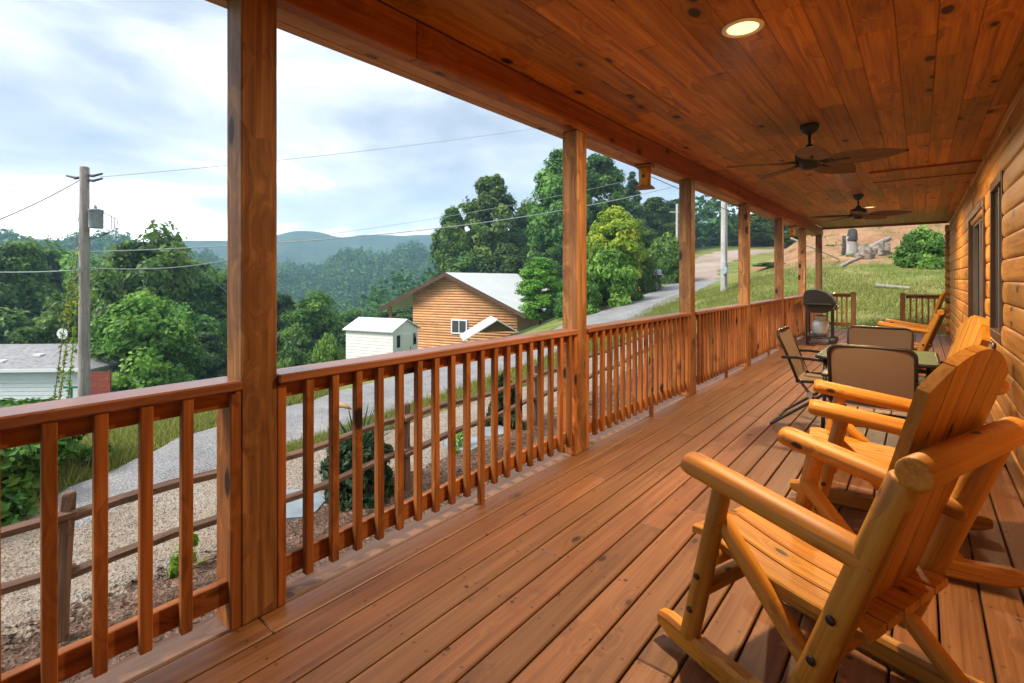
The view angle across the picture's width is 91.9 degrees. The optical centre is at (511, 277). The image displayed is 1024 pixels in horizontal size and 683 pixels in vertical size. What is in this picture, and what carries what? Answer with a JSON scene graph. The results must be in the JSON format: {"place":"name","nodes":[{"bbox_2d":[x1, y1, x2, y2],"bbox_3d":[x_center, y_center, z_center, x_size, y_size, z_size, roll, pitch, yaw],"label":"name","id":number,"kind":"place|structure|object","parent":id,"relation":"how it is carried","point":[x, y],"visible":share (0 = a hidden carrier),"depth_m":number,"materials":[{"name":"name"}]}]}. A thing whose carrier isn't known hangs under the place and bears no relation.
{"place":"outdoors","nodes":[
{"label":"outdoors","id":0,"kind":"place"},
{"bbox_2d":[1,335,653,647],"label":"driveway","id":1,"kind":"structure","parent":0,"point":[13,620],"depth_m":4.49,"materials":[{"name":"grey gravel"}]},
{"bbox_2d":[0,0,751,241],"label":"sky","id":2,"kind":"structure","parent":0,"point":[110,88],"materials":[{"name":"white"}]},
{"bbox_2d":[58,279,720,529],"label":"road","id":3,"kind":"structure","parent":0,"point":[123,479],"depth_m":8.53,"materials":[{"name":"grey asphalt"}]},
{"bbox_2d":[7,213,1010,682],"bbox_3d":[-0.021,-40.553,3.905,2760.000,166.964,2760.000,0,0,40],"label":"ground","id":4,"kind":"structure","parent":0,"point":[309,249],"depth_m":30.12,"materials":[{"name":"green plant"}]},
{"bbox_2d":[0,255,32,318],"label":"broadleaf tree","id":5,"kind":"object","parent":4,"relation":"on","point":[4,298],"visible":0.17,"depth_m":43.93,"materials":[{"name":"green plant"}]},
{"bbox_2d":[0,305,37,343],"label":"broadleaf tree","id":6,"kind":"object","parent":4,"relation":"on","point":[9,322],"visible":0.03,"depth_m":37.83,"materials":[{"name":"green plant"}]},
{"bbox_2d":[0,444,39,526],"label":"shrub","id":7,"kind":"object","parent":4,"relation":"on","point":[15,501],"visible":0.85,"depth_m":4.99,"materials":[{"name":"green plant"}]},
{"bbox_2d":[0,238,64,322],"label":"broadleaf tree","id":8,"kind":"object","parent":4,"relation":"on","point":[21,256],"visible":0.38,"depth_m":45.37,"materials":[{"name":"green plant"}]},
{"bbox_2d":[16,236,75,302],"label":"broadleaf tree","id":9,"kind":"object","parent":4,"relation":"on","point":[60,252],"visible":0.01,"depth_m":59.00,"materials":[{"name":"green plant"}]},
{"bbox_2d":[4,292,96,343],"bbox_3d":[-33.892,8.597,36.782,6.878,15.088,7.322,0,0,10],"label":"broadleaf tree","id":10,"kind":"object","parent":4,"relation":"on","point":[46,329],"visible":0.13,"depth_m":35.48,"materials":[{"name":"green plant"}]},
{"bbox_2d":[40,250,69,309],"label":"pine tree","id":11,"kind":"object","parent":4,"relation":"on","point":[50,257],"visible":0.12,"depth_m":49.80,"materials":[{"name":"green plant"}]},
{"bbox_2d":[0,397,114,494],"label":"shrub","id":12,"kind":"object","parent":4,"relation":"on","point":[69,448],"visible":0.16,"depth_m":5.82,"materials":[{"name":"green plant"}]},
{"bbox_2d":[30,250,103,301],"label":"broadleaf tree","id":13,"kind":"object","parent":4,"relation":"on","point":[66,274],"visible":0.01,"depth_m":54.39,"materials":[{"name":"green plant"}]},
{"bbox_2d":[0,344,143,400],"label":"white house","id":14,"kind":"structure","parent":4,"relation":"on","point":[28,371],"depth_m":24.49,"materials":[{"name":"paint"}]},
{"bbox_2d":[66,166,118,437],"bbox_3d":[-14.559,1.582,17.186,1.739,10.879,0.449,0,0,10],"label":"utility pole","id":15,"kind":"object","parent":4,"relation":"on","point":[91,218],"visible":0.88,"depth_m":17.06,"materials":[{"name":"grey wood"}]},
{"bbox_2d":[52,215,78,398],"bbox_3d":[-14.864,1.758,16.394,0.220,8.940,1.650,0,0,-8],"label":"guy wire","id":16,"kind":"object","parent":15,"relation":"attached to","point":[68,287],"visible":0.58,"depth_m":16.47,"materials":[{"name":"green plant"}]},
{"bbox_2d":[58,242,78,398],"bbox_3d":[-14.568,2.092,16.183,0.276,7.872,2.210,0,0,-24],"label":"guy wire","id":17,"kind":"object","parent":15,"relation":"attached to","point":[68,311],"visible":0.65,"depth_m":16.29,"materials":[{"name":"green plant"}]},
{"bbox_2d":[66,265,80,398],"bbox_3d":[-14.649,2.442,16.477,0.226,7.529,1.581,0,0,-22],"label":"guy wire","id":18,"kind":"object","parent":15,"relation":"attached to","point":[74,331],"visible":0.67,"depth_m":16.53,"materials":[{"name":"grey metal"}]},
{"bbox_2d":[90,186,674,251],"bbox_3d":[-2.307,-3.335,24.151,28.654,4.890,0.033,0,0,-29],"label":"power line","id":19,"kind":"object","parent":15,"relation":"attached to","point":[358,236],"visible":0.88,"depth_m":21.82,"materials":[{"name":"black rubber"}]},
{"bbox_2d":[90,370,110,435],"bbox_3d":[-19.663,6.757,23.489,1.190,4.724,0.091,0,0,-3],"label":"red fence","id":20,"kind":"object","parent":4,"relation":"on","point":[99,386],"visible":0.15,"depth_m":23.51,"materials":[{"name":"brown wood"}]},
{"bbox_2d":[72,290,209,429],"bbox_3d":[-20.194,5.909,27.132,6.432,10.667,5.876,0,0,19],"label":"broadleaf tree","id":21,"kind":"object","parent":4,"relation":"on","point":[140,329],"visible":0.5,"depth_m":26.01,"materials":[{"name":"green plant"}]},
{"bbox_2d":[90,219,205,341],"bbox_3d":[-28.935,5.742,39.746,8.986,21.053,8.441,0,0,43],"label":"broadleaf tree","id":22,"kind":"object","parent":4,"relation":"on","point":[112,290],"visible":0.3,"depth_m":38.95,"materials":[{"name":"green plant"}]},
{"bbox_2d":[1,386,340,504],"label":"grass","id":23,"kind":"structure","parent":4,"relation":"on","point":[121,439],"depth_m":7.22,"materials":[{"name":"green plant"}]},
{"bbox_2d":[167,532,199,577],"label":"seedling","id":24,"kind":"object","parent":4,"relation":"on","point":[174,561],"visible":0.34,"depth_m":3.97,"materials":[{"name":"green plant"}]},
{"bbox_2d":[165,302,226,375],"bbox_3d":[-23.915,7.485,36.137,5.777,11.541,5.426,0,0,30],"label":"broadleaf tree","id":25,"kind":"object","parent":4,"relation":"on","point":[203,323],"visible":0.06,"depth_m":35.63,"materials":[{"name":"green plant"}]},
{"bbox_2d":[180,266,226,347],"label":"broadleaf tree","id":26,"kind":"object","parent":4,"relation":"on","point":[206,303],"visible":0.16,"depth_m":42.57,"materials":[{"name":"green plant"}]},
{"bbox_2d":[193,331,226,379],"bbox_3d":[-19.138,7.182,30.982,4.740,7.752,4.897,0,0,-2],"label":"broadleaf tree","id":27,"kind":"object","parent":4,"relation":"on","point":[212,345],"visible":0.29,"depth_m":30.40,"materials":[{"name":"green plant"}]},
{"bbox_2d":[208,276,288,354],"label":"broadleaf tree","id":28,"kind":"object","parent":4,"relation":"on","point":[223,295],"visible":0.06,"depth_m":44.34,"materials":[{"name":"green plant"}]},
{"bbox_2d":[277,293,296,361],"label":"broadleaf tree","id":29,"kind":"object","parent":4,"relation":"on","point":[288,306],"visible":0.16,"depth_m":47.40,"materials":[{"name":"green plant"}]},
{"bbox_2d":[277,346,305,368],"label":"bush","id":30,"kind":"object","parent":4,"relation":"on","point":[291,357],"visible":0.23,"depth_m":33.72,"materials":[{"name":"green plant"}]},
{"bbox_2d":[277,289,343,363],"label":"broadleaf tree","id":31,"kind":"object","parent":4,"relation":"on","point":[302,329],"visible":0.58,"depth_m":42.81,"materials":[{"name":"green plant"}]},
{"bbox_2d":[306,332,345,386],"bbox_3d":[-12.300,6.651,32.951,3.304,6.078,3.102,0,0,-4],"label":"bush","id":32,"kind":"object","parent":4,"relation":"on","point":[330,351],"visible":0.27,"depth_m":32.61,"materials":[{"name":"green plant"}]},
{"bbox_2d":[1,326,663,642],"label":"split rail fence","id":33,"kind":"object","parent":4,"relation":"on","point":[69,513],"visible":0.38,"depth_m":3.51,"materials":[{"name":"brown wood"}]},
{"bbox_2d":[1,333,696,682],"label":"mulch bed","id":34,"kind":"object","parent":4,"relation":"on","point":[33,650],"visible":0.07,"depth_m":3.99,"materials":[{"name":"brown wood"}]},
{"bbox_2d":[286,489,325,521],"bbox_3d":[-2.213,2.337,5.101,0.574,0.050,0.620,3,1,-16],"label":"flagstone","id":35,"kind":"object","parent":34,"relation":"on","point":[294,510],"visible":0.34,"depth_m":5.02,"materials":[{"name":"white stone"}]},
{"bbox_2d":[335,307,366,358],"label":"broadleaf tree","id":36,"kind":"object","parent":4,"relation":"on","point":[348,316],"visible":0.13,"depth_m":54.34,"materials":[{"name":"green plant"}]},
{"bbox_2d":[316,404,394,511],"bbox_3d":[-1.735,1.918,5.397,1.083,1.140,1.102,0,0,40],"label":"juniper shrub","id":37,"kind":"object","parent":4,"relation":"on","point":[345,465],"visible":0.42,"depth_m":5.23,"materials":[{"name":"green plant"}]},
{"bbox_2d":[342,317,420,358],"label":"shed","id":38,"kind":"structure","parent":4,"relation":"on","point":[368,336],"depth_m":27.86,"materials":[{"name":"beige paint"}]},
{"bbox_2d":[373,308,412,321],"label":"broadleaf tree","id":39,"kind":"object","parent":4,"relation":"on","point":[398,313],"visible":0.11,"depth_m":65.83,"materials":[{"name":"green plant"}]},
{"bbox_2d":[0,194,793,334],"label":"forest","id":40,"kind":"object","parent":4,"relation":"on","point":[369,268],"visible":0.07,"depth_m":301.36,"materials":[{"name":"green plant"}]},
{"bbox_2d":[428,205,475,279],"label":"broadleaf tree","id":41,"kind":"object","parent":4,"relation":"on","point":[448,244],"visible":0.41,"depth_m":56.60,"materials":[{"name":"green plant"}]},
{"bbox_2d":[377,272,554,348],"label":"log house","id":42,"kind":"structure","parent":4,"relation":"on","point":[449,308],"depth_m":37.98,"materials":[{"name":"orange wood"}]},
{"bbox_2d":[448,251,495,272],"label":"broadleaf tree","id":43,"kind":"object","parent":4,"relation":"on","point":[466,262],"visible":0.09,"depth_m":54.66,"materials":[{"name":"green plant"}]},
{"bbox_2d":[460,316,517,340],"bbox_3d":[-1.171,3.238,32.177,4.200,1.340,2.800,0,0,-11],"label":"carport","id":44,"kind":"object","parent":4,"relation":"on","point":[490,324],"visible":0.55,"depth_m":32.47,"materials":[{"name":"beige paint"}]},
{"bbox_2d":[453,173,525,272],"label":"broadleaf tree","id":45,"kind":"object","parent":4,"relation":"on","point":[487,239],"visible":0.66,"depth_m":58.01,"materials":[{"name":"green plant"}]},
{"bbox_2d":[480,243,530,274],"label":"broadleaf tree","id":46,"kind":"object","parent":4,"relation":"on","point":[511,263],"visible":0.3,"depth_m":54.72,"materials":[{"name":"green plant"}]},
{"bbox_2d":[485,372,526,429],"bbox_3d":[-0.097,1.933,7.746,0.770,1.012,0.601,0,0,40],"label":"evergreen shrub","id":47,"kind":"object","parent":4,"relation":"on","point":[500,399],"visible":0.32,"depth_m":7.64,"materials":[{"name":"green plant"}]},
{"bbox_2d":[507,197,543,257],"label":"broadleaf tree","id":48,"kind":"object","parent":4,"relation":"on","point":[522,222],"visible":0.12,"depth_m":62.27,"materials":[{"name":"green plant"}]},
{"bbox_2d":[286,276,773,452],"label":"grass","id":49,"kind":"structure","parent":4,"relation":"on","point":[298,445],"depth_m":11.09,"materials":[{"name":"green plant"}]},
{"bbox_2d":[514,256,562,324],"bbox_3d":[1.599,1.035,28.955,3.322,4.606,3.215,0,0,29],"label":"tree","id":50,"kind":"object","parent":4,"relation":"on","point":[538,299],"visible":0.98,"depth_m":28.37,"materials":[{"name":"green plant"}]},
{"bbox_2d":[523,233,562,290],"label":"broadleaf tree","id":51,"kind":"object","parent":4,"relation":"on","point":[540,249],"visible":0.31,"depth_m":49.21,"materials":[{"name":"green plant"}]},
{"bbox_2d":[524,147,593,273],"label":"broadleaf tree","id":52,"kind":"object","parent":4,"relation":"on","point":[548,180],"visible":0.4,"depth_m":50.58,"materials":[{"name":"green plant"}]},
{"bbox_2d":[553,270,600,319],"bbox_3d":[3.115,1.014,24.031,2.268,3.154,2.392,0,0,-7],"label":"bush","id":53,"kind":"object","parent":4,"relation":"on","point":[593,300],"visible":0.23,"depth_m":23.57,"materials":[{"name":"green plant"}]},
{"bbox_2d":[587,153,634,234],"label":"broadleaf tree","id":54,"kind":"object","parent":4,"relation":"on","point":[603,171],"visible":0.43,"depth_m":54.24,"materials":[{"name":"green plant"}]},
{"bbox_2d":[587,248,643,306],"bbox_3d":[4.959,0.450,26.121,3.686,4.043,3.887,0,0,28],"label":"bush","id":55,"kind":"object","parent":4,"relation":"on","point":[611,272],"visible":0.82,"depth_m":25.00,"materials":[{"name":"green plant"}]},
{"bbox_2d":[587,204,651,279],"bbox_3d":[6.407,-1.222,30.980,3.855,6.775,4.220,0,0,-28],"label":"yellow tree","id":56,"kind":"object","parent":4,"relation":"on","point":[616,232],"visible":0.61,"depth_m":30.15,"materials":[{"name":"green plant"}]},
{"bbox_2d":[623,171,646,240],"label":"pine tree","id":57,"kind":"object","parent":4,"relation":"on","point":[636,212],"visible":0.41,"depth_m":65.39,"materials":[{"name":"green plant"}]},
{"bbox_2d":[635,225,659,249],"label":"broadleaf tree","id":58,"kind":"object","parent":4,"relation":"on","point":[647,240],"visible":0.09,"depth_m":46.89,"materials":[{"name":"green plant"}]},
{"bbox_2d":[632,242,664,293],"bbox_3d":[8.089,-0.170,32.011,3.008,4.355,3.204,0,0,-28],"label":"bush","id":59,"kind":"object","parent":4,"relation":"on","point":[648,280],"visible":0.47,"depth_m":31.10,"materials":[{"name":"green plant"}]},
{"bbox_2d":[639,196,678,240],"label":"broadleaf tree","id":60,"kind":"object","parent":4,"relation":"on","point":[657,208],"visible":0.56,"depth_m":68.22,"materials":[{"name":"green plant"}]},
{"bbox_2d":[649,232,678,283],"bbox_3d":[11.453,-0.951,37.050,3.999,5.018,4.261,0,0,2],"label":"bush","id":61,"kind":"object","parent":4,"relation":"on","point":[665,251],"visible":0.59,"depth_m":35.84,"materials":[{"name":"green plant"}]},
{"bbox_2d":[377,0,1023,475],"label":"log cabin","id":62,"kind":"object","parent":4,"relation":"on","point":[985,254],"visible":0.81,"depth_m":4.56,"materials":[{"name":"brown wood"}]},
{"bbox_2d":[205,0,822,235],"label":"porch beam","id":63,"kind":"structure","parent":62,"relation":"attached to","point":[378,34],"depth_m":2.99,"materials":[{"name":"brown wood"}]},
{"bbox_2d":[634,163,654,190],"bbox_3d":[1.343,-1.028,5.010,0.172,0.245,0.172,0,0,27],"label":"birdhouse","id":64,"kind":"object","parent":63,"relation":"hanging from","point":[644,170],"visible":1,"depth_m":4.95,"materials":[{"name":"brown wood"}]},
{"bbox_2d":[822,221,948,229],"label":"end beam","id":65,"kind":"structure","parent":63,"relation":"attached to","point":[900,224],"depth_m":12.41,"materials":[{"name":"brown wood"}]},
{"bbox_2d":[132,329,1023,682],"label":"floor","id":66,"kind":"structure","parent":62,"relation":"attached to","point":[578,567],"depth_m":2.15,"materials":[{"name":"brown wood"}]},
{"bbox_2d":[0,376,241,682],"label":"railing","id":67,"kind":"object","parent":66,"relation":"on","point":[47,425],"visible":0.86,"depth_m":1.59,"materials":[{"name":"brown wood"}]},
{"bbox_2d":[217,0,285,630],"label":"porch post","id":68,"kind":"object","parent":66,"relation":"on","point":[251,493],"visible":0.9,"depth_m":1.96,"materials":[{"name":"brown wood"}]},
{"bbox_2d":[277,328,578,575],"bbox_3d":[-0.273,0.875,2.950,0.150,0.960,2.298,0,0,40],"label":"railing","id":69,"kind":"object","parent":66,"relation":"on","point":[308,380],"visible":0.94,"depth_m":2.60,"materials":[{"name":"brown wood"}]},
{"bbox_2d":[74,330,1023,682],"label":"floor edge","id":70,"kind":"object","parent":66,"relation":"attached to","point":[160,654],"visible":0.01,"depth_m":2.36,"materials":[{"name":"brown wood"}]},
{"bbox_2d":[562,130,588,454],"bbox_3d":[0.493,0.107,3.900,0.140,2.496,0.217,0,0,40],"label":"porch post","id":71,"kind":"object","parent":66,"relation":"on","point":[574,229],"visible":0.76,"depth_m":3.84,"materials":[{"name":"brown wood"}]},
{"bbox_2d":[587,312,691,434],"bbox_3d":[1.279,0.875,4.833,0.150,0.960,2.298,0,0,40],"label":"railing","id":72,"kind":"object","parent":66,"relation":"on","point":[676,353],"visible":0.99,"depth_m":4.65,"materials":[{"name":"brown wood"}]},
{"bbox_2d":[678,179,695,395],"bbox_3d":[2.045,0.107,5.783,0.140,2.496,0.217,0,0,40],"label":"porch post","id":73,"kind":"object","parent":66,"relation":"on","point":[686,245],"visible":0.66,"depth_m":5.72,"materials":[{"name":"brown wood"}]},
{"bbox_2d":[695,304,748,384],"bbox_3d":[2.831,0.875,6.716,0.150,0.960,2.298,0,0,40],"label":"railing","id":74,"kind":"object","parent":66,"relation":"on","point":[721,339],"visible":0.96,"depth_m":6.53,"materials":[{"name":"brown wood"}]},
{"bbox_2d":[738,203,750,366],"bbox_3d":[3.597,0.107,7.665,0.140,2.496,0.217,0,0,40],"label":"porch post","id":75,"kind":"object","parent":66,"relation":"on","point":[743,253],"visible":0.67,"depth_m":7.61,"materials":[{"name":"brown wood"}]},
{"bbox_2d":[750,299,782,358],"bbox_3d":[4.383,0.875,8.598,0.150,0.960,2.298,0,0,40],"label":"railing","id":76,"kind":"object","parent":66,"relation":"on","point":[766,319],"visible":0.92,"depth_m":8.42,"materials":[{"name":"brown wood"}]},
{"bbox_2d":[774,218,783,348],"bbox_3d":[5.149,0.107,9.548,0.140,2.496,0.217,0,0,40],"label":"porch post","id":77,"kind":"object","parent":66,"relation":"on","point":[779,258],"visible":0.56,"depth_m":9.49,"materials":[{"name":"brown wood"}]},
{"bbox_2d":[784,295,804,341],"bbox_3d":[5.935,0.875,10.481,0.150,0.960,2.298,0,0,40],"label":"railing","id":78,"kind":"object","parent":66,"relation":"on","point":[794,314],"visible":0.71,"depth_m":10.40,"materials":[{"name":"brown wood"}]},
{"bbox_2d":[770,326,828,423],"bbox_3d":[2.823,0.917,4.607,0.652,0.884,0.602,0,0,40],"label":"folding chair","id":79,"kind":"object","parent":66,"relation":"on","point":[794,357],"visible":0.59,"depth_m":4.67,"materials":[{"name":"brown metal"}]},
{"bbox_2d":[798,228,805,336],"bbox_3d":[6.701,0.107,11.431,0.140,2.496,0.217,0,0,40],"label":"porch post","id":80,"kind":"object","parent":66,"relation":"on","point":[801,261],"visible":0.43,"depth_m":11.37,"materials":[{"name":"brown wood"}]},
{"bbox_2d":[815,235,821,314],"bbox_3d":[8.253,0.107,13.314,0.140,2.496,0.217,0,0,40],"label":"porch post","id":81,"kind":"object","parent":66,"relation":"on","point":[818,261],"visible":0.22,"depth_m":13.26,"materials":[{"name":"brown wood"}]},
{"bbox_2d":[803,289,838,344],"bbox_3d":[6.421,0.797,10.261,0.597,1.115,1.140,0,0,36],"label":"gas grill","id":82,"kind":"object","parent":66,"relation":"on","point":[818,301],"visible":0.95,"depth_m":10.02,"materials":[{"name":"black metal"}]},
{"bbox_2d":[812,315,828,335],"bbox_3d":[6.365,0.980,10.214,0.304,0.425,0.304,0,0,40],"label":"propane tank","id":83,"kind":"object","parent":82,"relation":"on","point":[820,325],"visible":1,"depth_m":10.11,"materials":[{"name":"metal"}]},
{"bbox_2d":[657,345,1023,682],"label":"rocking chair","id":84,"kind":"object","parent":66,"relation":"on","point":[837,580],"visible":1,"depth_m":1.50,"materials":[{"name":"brown wood"}]},
{"bbox_2d":[850,292,856,325],"bbox_3d":[8.830,0.861,12.802,0.125,0.988,0.125,0,0,40],"label":"newel post","id":85,"kind":"object","parent":66,"relation":"on","point":[853,308],"visible":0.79,"depth_m":12.76,"materials":[{"name":"brown wood"}]},
{"bbox_2d":[826,293,850,326],"bbox_3d":[8.548,0.833,13.034,0.608,0.875,0.150,0,0,40],"label":"end railing","id":86,"kind":"object","parent":85,"relation":"attached to","point":[841,295],"visible":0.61,"depth_m":12.98,"materials":[{"name":"brown wood"}]},
{"bbox_2d":[821,344,925,418],"bbox_3d":[2.684,0.917,3.681,0.602,0.884,0.652,0,0,40],"label":"folding chair","id":87,"kind":"object","parent":66,"relation":"on","point":[893,371],"visible":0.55,"depth_m":3.50,"materials":[{"name":"brown fabric"}]},
{"bbox_2d":[815,345,940,428],"bbox_3d":[3.104,0.996,4.206,0.806,0.710,0.896,0,0,40],"label":"patio table","id":88,"kind":"object","parent":66,"relation":"on","point":[928,360],"visible":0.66,"depth_m":4.09,"materials":[{"name":"green glass"}]},
{"bbox_2d":[844,325,913,418],"bbox_3d":[3.432,0.917,4.652,0.602,0.884,0.652,0,0,41],"label":"folding chair","id":89,"kind":"object","parent":66,"relation":"on","point":[897,337],"visible":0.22,"depth_m":4.83,"materials":[{"name":"brown fabric"}]},
{"bbox_2d":[899,293,905,320],"bbox_3d":[9.601,0.861,12.166,0.125,0.988,0.125,0,0,40],"label":"newel post","id":90,"kind":"object","parent":66,"relation":"on","point":[902,306],"visible":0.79,"depth_m":12.13,"materials":[{"name":"brown wood"}]},
{"bbox_2d":[906,294,945,331],"bbox_3d":[9.933,0.833,11.893,0.738,0.875,0.150,0,0,40],"label":"end railing","id":91,"kind":"object","parent":90,"relation":"attached to","point":[925,296],"visible":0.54,"depth_m":11.92,"materials":[{"name":"brown wood"}]},
{"bbox_2d":[790,315,1023,588],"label":"rocking chair","id":92,"kind":"object","parent":66,"relation":"on","point":[971,331],"visible":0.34,"depth_m":2.48,"materials":[{"name":"brown wood"}]},
{"bbox_2d":[877,291,949,376],"bbox_3d":[5.710,0.769,7.094,0.698,1.172,0.920,0,0,-44],"label":"rocking chair","id":93,"kind":"object","parent":66,"relation":"on","point":[929,331],"visible":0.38,"depth_m":6.79,"materials":[{"name":"brown wood"}]},
{"bbox_2d":[380,0,1023,227],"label":"ceiling","id":94,"kind":"structure","parent":62,"relation":"attached to","point":[687,79],"depth_m":3.29,"materials":[{"name":"brown wood"}]},
{"bbox_2d":[722,17,764,37],"bbox_3d":[1.239,-1.341,2.659,0.210,0.010,0.210,0,0,40],"label":"ceiling light","id":95,"kind":"object","parent":94,"relation":"attached to","point":[743,27],"visible":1,"depth_m":2.65,"materials":[{"name":"white glass"}]},
{"bbox_2d":[726,122,908,179],"bbox_3d":[2.660,-1.147,4.304,1.312,0.396,1.248,0,0,-45],"label":"ceiling fan","id":96,"kind":"object","parent":94,"relation":"hanging from","point":[809,157],"visible":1,"depth_m":4.26,"materials":[{"name":"metal"}]},
{"bbox_2d":[811,194,911,220],"bbox_3d":[5.642,-1.147,7.954,1.312,0.396,1.248,0,0,-39],"label":"ceiling fan","id":97,"kind":"object","parent":94,"relation":"hanging from","point":[857,212],"visible":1,"depth_m":7.94,"materials":[{"name":"metal"}]},
{"bbox_2d":[869,160,981,182],"bbox_3d":[5.199,-1.335,6.277,1.052,0.024,0.830,0,0,40],"label":"ceiling hatch","id":98,"kind":"object","parent":94,"relation":"attached to","point":[942,170],"visible":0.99,"depth_m":6.25,"materials":[{"name":"brown wood"}]},
{"bbox_2d":[968,197,987,317],"bbox_3d":[5.806,0.275,6.132,0.114,2.300,2.110,0,0,39],"label":"window","id":99,"kind":"structure","parent":62,"relation":"in","point":[977,245],"depth_m":6.79,"materials":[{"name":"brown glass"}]},
{"bbox_2d":[990,170,1008,344],"bbox_3d":[4.505,-0.175,4.580,0.055,1.510,0.950,0,0,39],"label":"window","id":100,"kind":"structure","parent":62,"relation":"in","point":[996,187],"depth_m":4.76,"materials":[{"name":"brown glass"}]},
{"bbox_2d":[720,201,727,290],"bbox_3d":[9.810,-3.366,22.853,0.315,8.500,0.610,0,0,16],"label":"utility pole","id":101,"kind":"object","parent":4,"relation":"on","point":[724,268],"visible":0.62,"depth_m":22.86,"materials":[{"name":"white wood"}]},
{"bbox_2d":[729,213,788,245],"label":"broadleaf tree","id":102,"kind":"object","parent":4,"relation":"on","point":[758,233],"visible":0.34,"depth_m":69.95,"materials":[{"name":"green plant"}]},
{"bbox_2d":[695,224,948,334],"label":"grass","id":103,"kind":"structure","parent":4,"relation":"on","point":[888,298],"depth_m":19.19,"materials":[{"name":"green plant"}]},
{"bbox_2d":[841,229,857,254],"bbox_3d":[18.495,-1.943,27.024,0.665,1.466,0.722,0,0,-27],"label":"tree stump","id":104,"kind":"object","parent":4,"relation":"on","point":[849,243],"visible":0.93,"depth_m":26.79,"materials":[{"name":"grey wood"}]},
{"bbox_2d":[892,224,945,269],"bbox_3d":[18.752,-1.129,22.460,2.432,2.601,2.591,0,0,20],"label":"rhododendron","id":105,"kind":"object","parent":4,"relation":"on","point":[927,251],"visible":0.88,"depth_m":22.07,"materials":[{"name":"green plant"}]},
{"bbox_2d":[695,249,784,279],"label":"dirt road","id":106,"kind":"structure","parent":0,"point":[707,266],"depth_m":52.00,"materials":[{"name":"soil"}]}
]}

